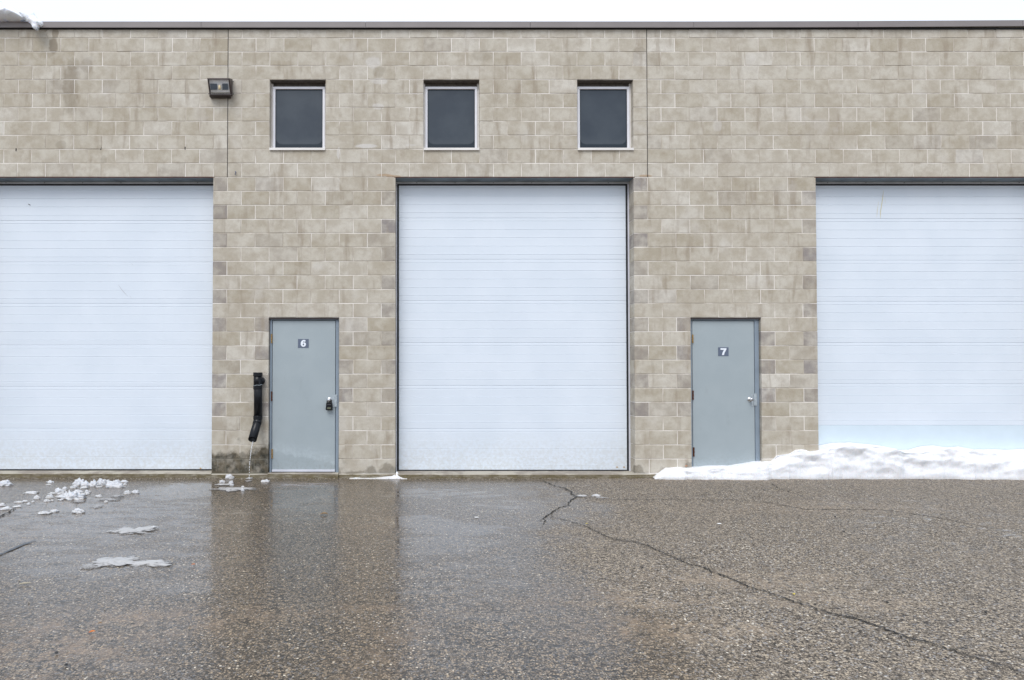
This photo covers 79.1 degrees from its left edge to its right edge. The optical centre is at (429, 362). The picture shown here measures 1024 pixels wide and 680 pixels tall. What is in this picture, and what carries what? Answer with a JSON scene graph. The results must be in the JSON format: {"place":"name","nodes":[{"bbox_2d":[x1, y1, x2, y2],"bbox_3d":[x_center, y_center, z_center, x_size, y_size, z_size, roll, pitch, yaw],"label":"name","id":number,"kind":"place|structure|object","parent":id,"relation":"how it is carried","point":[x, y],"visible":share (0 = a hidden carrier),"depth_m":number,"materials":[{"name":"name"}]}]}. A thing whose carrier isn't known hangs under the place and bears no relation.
{"place":"outdoors","nodes":[
{"label":"outdoors","id":0,"kind":"place"},
{"bbox_2d":[0,478,1023,679],"bbox_3d":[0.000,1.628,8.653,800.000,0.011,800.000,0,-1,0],"label":"asphalt yard","id":1,"kind":"structure","parent":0,"point":[752,609],"depth_m":4.38,"materials":[{"name":"grey asphalt"}]},
{"bbox_2d":[0,506,11,509],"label":"snow lump","id":2,"kind":"object","parent":1,"relation":"on","point":[6,508],"visible":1,"depth_m":6.65,"materials":[{"name":"white snow"}]},
{"bbox_2d":[0,480,13,485],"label":"snow lump","id":3,"kind":"object","parent":1,"relation":"on","point":[5,483],"visible":1,"depth_m":8.04,"materials":[{"name":"white snow"}]},
{"bbox_2d":[23,491,38,493],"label":"snow lump","id":4,"kind":"object","parent":1,"relation":"on","point":[31,492],"visible":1,"depth_m":7.53,"materials":[{"name":"white snow"}]},
{"bbox_2d":[37,511,53,513],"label":"snow lump","id":5,"kind":"object","parent":1,"relation":"on","point":[43,512],"visible":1,"depth_m":6.44,"materials":[{"name":"white snow"}]},
{"bbox_2d":[54,488,64,493],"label":"snow lump","id":6,"kind":"object","parent":1,"relation":"on","point":[59,491],"visible":0.96,"depth_m":7.50,"materials":[{"name":"white snow"}]},
{"bbox_2d":[57,490,86,499],"bbox_3d":[-4.220,1.550,7.240,0.344,0.108,0.196,0,-1,0],"label":"snow lump","id":7,"kind":"object","parent":1,"relation":"on","point":[74,495],"visible":0.98,"depth_m":7.20,"materials":[{"name":"white snow"}]},
{"bbox_2d":[72,478,84,485],"bbox_3d":[-4.627,1.569,8.103,0.172,0.101,0.098,0,-1,19],"label":"snow lump","id":8,"kind":"object","parent":1,"relation":"on","point":[78,481],"visible":0.82,"depth_m":8.07,"materials":[{"name":"white snow"}]},
{"bbox_2d":[72,508,85,512],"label":"snow lump","id":9,"kind":"object","parent":1,"relation":"on","point":[77,510],"visible":1,"depth_m":6.47,"materials":[{"name":"white snow"}]},
{"bbox_2d":[80,480,89,486],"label":"snow lump","id":10,"kind":"object","parent":1,"relation":"on","point":[85,483],"visible":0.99,"depth_m":7.98,"materials":[{"name":"white snow"}]},
{"bbox_2d":[79,563,100,568],"bbox_3d":[-2.574,1.549,4.668,0.188,0.021,0.122,0,-1,0],"label":"slush patch","id":11,"kind":"object","parent":1,"relation":"on","point":[88,565],"visible":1,"depth_m":4.66,"materials":[{"name":"white snow"}]},
{"bbox_2d":[89,480,98,486],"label":"snow lump","id":12,"kind":"object","parent":1,"relation":"on","point":[93,483],"visible":0.99,"depth_m":8.00,"materials":[{"name":"white snow"}]},
{"bbox_2d":[97,478,106,485],"bbox_3d":[-4.333,1.570,8.097,0.149,0.098,0.087,0,-1,0],"label":"snow lump","id":13,"kind":"object","parent":1,"relation":"on","point":[101,482],"visible":0.94,"depth_m":8.08,"materials":[{"name":"white snow"}]},
{"bbox_2d":[105,480,125,487],"bbox_3d":[-4.074,1.570,7.971,0.274,0.094,0.122,0,-1,0],"label":"snow lump","id":14,"kind":"object","parent":1,"relation":"on","point":[115,484],"visible":1,"depth_m":7.94,"materials":[{"name":"white snow"}]},
{"bbox_2d":[93,556,138,565],"bbox_3d":[-2.456,1.551,4.805,0.384,0.022,0.308,0,-1,0],"label":"snow lump","id":15,"kind":"object","parent":1,"relation":"on","point":[115,561],"visible":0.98,"depth_m":4.78,"materials":[{"name":"white snow"}]},
{"bbox_2d":[110,525,157,533],"bbox_3d":[-2.787,1.568,5.767,0.472,0.022,0.388,0,-1,0],"label":"snow lump","id":16,"kind":"object","parent":1,"relation":"on","point":[131,530],"visible":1,"depth_m":5.73,"materials":[{"name":"white snow"}]},
{"bbox_2d":[125,559,171,566],"bbox_3d":[-2.204,1.551,4.752,0.471,0.020,0.200,0,-1,0],"label":"snow lump","id":17,"kind":"object","parent":1,"relation":"on","point":[161,562],"visible":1,"depth_m":4.73,"materials":[{"name":"white snow"}]},
{"bbox_2d":[225,474,233,478],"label":"snow lump","id":18,"kind":"object","parent":1,"relation":"on","point":[228,476],"visible":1,"depth_m":8.60,"materials":[{"name":"white snow"}]},
{"bbox_2d":[219,487,252,490],"bbox_3d":[-2.488,1.603,7.811,0.635,0.021,0.360,0,-1,-25],"label":"snow lump","id":19,"kind":"object","parent":1,"relation":"on","point":[232,488],"visible":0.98,"depth_m":7.78,"materials":[{"name":"white snow"}]},
{"bbox_2d":[349,472,406,478],"bbox_3d":[-0.716,1.581,8.619,0.810,0.097,0.103,0,-1,0],"label":"snow wedge","id":20,"kind":"object","parent":1,"relation":"on","point":[396,476],"visible":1,"depth_m":8.59,"materials":[{"name":"white snow"}]},
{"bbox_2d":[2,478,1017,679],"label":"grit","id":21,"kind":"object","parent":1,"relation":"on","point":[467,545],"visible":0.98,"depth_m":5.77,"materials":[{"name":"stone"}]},
{"bbox_2d":[0,20,1023,478],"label":"industrial building","id":22,"kind":"structure","parent":1,"relation":"on","point":[528,250],"depth_m":8.76,"materials":[{"name":"concrete"}]},
{"bbox_2d":[0,7,42,30],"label":"roof snow","id":23,"kind":"structure","parent":22,"relation":"on","point":[9,14],"depth_m":8.62,"materials":[{"name":"white snow"}]},
{"bbox_2d":[0,182,212,470],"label":"overhead door","id":24,"kind":"structure","parent":22,"relation":"in","point":[102,283],"depth_m":8.91,"materials":[{"name":"white metal"}]},
{"bbox_2d":[207,78,233,98],"bbox_3d":[-2.952,-3.904,8.643,0.359,0.281,0.204,0,-1,0],"label":"wall light","id":25,"kind":"object","parent":22,"relation":"attached to","point":[220,88],"visible":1,"depth_m":8.61,"materials":[{"name":"grey metal"}]},
{"bbox_2d":[248,372,266,441],"bbox_3d":[-2.381,0.615,8.489,0.171,0.956,0.364,0,-1,0],"label":"drain pipe","id":26,"kind":"object","parent":22,"relation":"attached to","point":[259,380],"visible":1,"depth_m":8.53,"materials":[{"name":"black plastic"}]},
{"bbox_2d":[269,80,325,149],"bbox_3d":[-1.878,-3.523,8.874,0.796,1.016,0.307,0,-1,0],"label":"window","id":27,"kind":"structure","parent":22,"relation":"in","point":[298,107],"depth_m":8.85,"materials":[{"name":"grey glass"}]},
{"bbox_2d":[269,318,338,471],"bbox_3d":[-1.778,0.468,8.764,0.999,2.201,0.218,0,-1,0],"label":"entrance door","id":28,"kind":"structure","parent":22,"relation":"in","point":[304,352],"depth_m":8.72,"materials":[{"name":"grey paint"}]},
{"bbox_2d":[326,400,332,409],"bbox_3d":[-1.416,0.590,8.675,0.094,0.169,0.046,0,-1,0],"label":"key lock box","id":29,"kind":"object","parent":28,"relation":"attached to","point":[329,406],"visible":1,"depth_m":8.65,"materials":[{"name":"black plastic"}]},
{"bbox_2d":[424,80,478,149],"bbox_3d":[0.315,-3.523,8.874,0.796,1.016,0.307,0,-1,0],"label":"window","id":30,"kind":"structure","parent":22,"relation":"in","point":[451,107],"depth_m":8.85,"materials":[{"name":"grey glass"}]},
{"bbox_2d":[396,182,630,470],"bbox_3d":[1.212,-0.541,8.948,3.429,4.343,0.116,0,-1,0],"label":"overhead door","id":31,"kind":"structure","parent":22,"relation":"in","point":[513,298],"depth_m":8.91,"materials":[{"name":"white metal"}]},
{"bbox_2d":[577,80,633,149],"bbox_3d":[2.508,-3.523,8.874,0.796,1.016,0.307,0,-1,0],"label":"window","id":32,"kind":"structure","parent":22,"relation":"in","point":[603,106],"depth_m":8.85,"materials":[{"name":"grey glass"}]},
{"bbox_2d":[690,318,760,466],"bbox_3d":[4.202,0.467,8.764,0.999,2.198,0.218,0,-1,0],"label":"entrance door","id":33,"kind":"structure","parent":22,"relation":"in","point":[725,405],"depth_m":8.72,"materials":[{"name":"grey paint"}]},
{"bbox_2d":[816,182,1023,449],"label":"overhead door","id":34,"kind":"structure","parent":22,"relation":"in","point":[920,285],"depth_m":8.91,"materials":[{"name":"white metal"}]},
{"bbox_2d":[653,442,1023,479],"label":"snow bank","id":35,"kind":"structure","parent":1,"relation":"on","point":[845,460],"depth_m":8.57,"materials":[{"name":"white snow"}]},
{"bbox_2d":[0,0,1023,20],"label":"sky","id":36,"kind":"structure","parent":0,"point":[44,10],"materials":[{"name":"white"}]}
]}

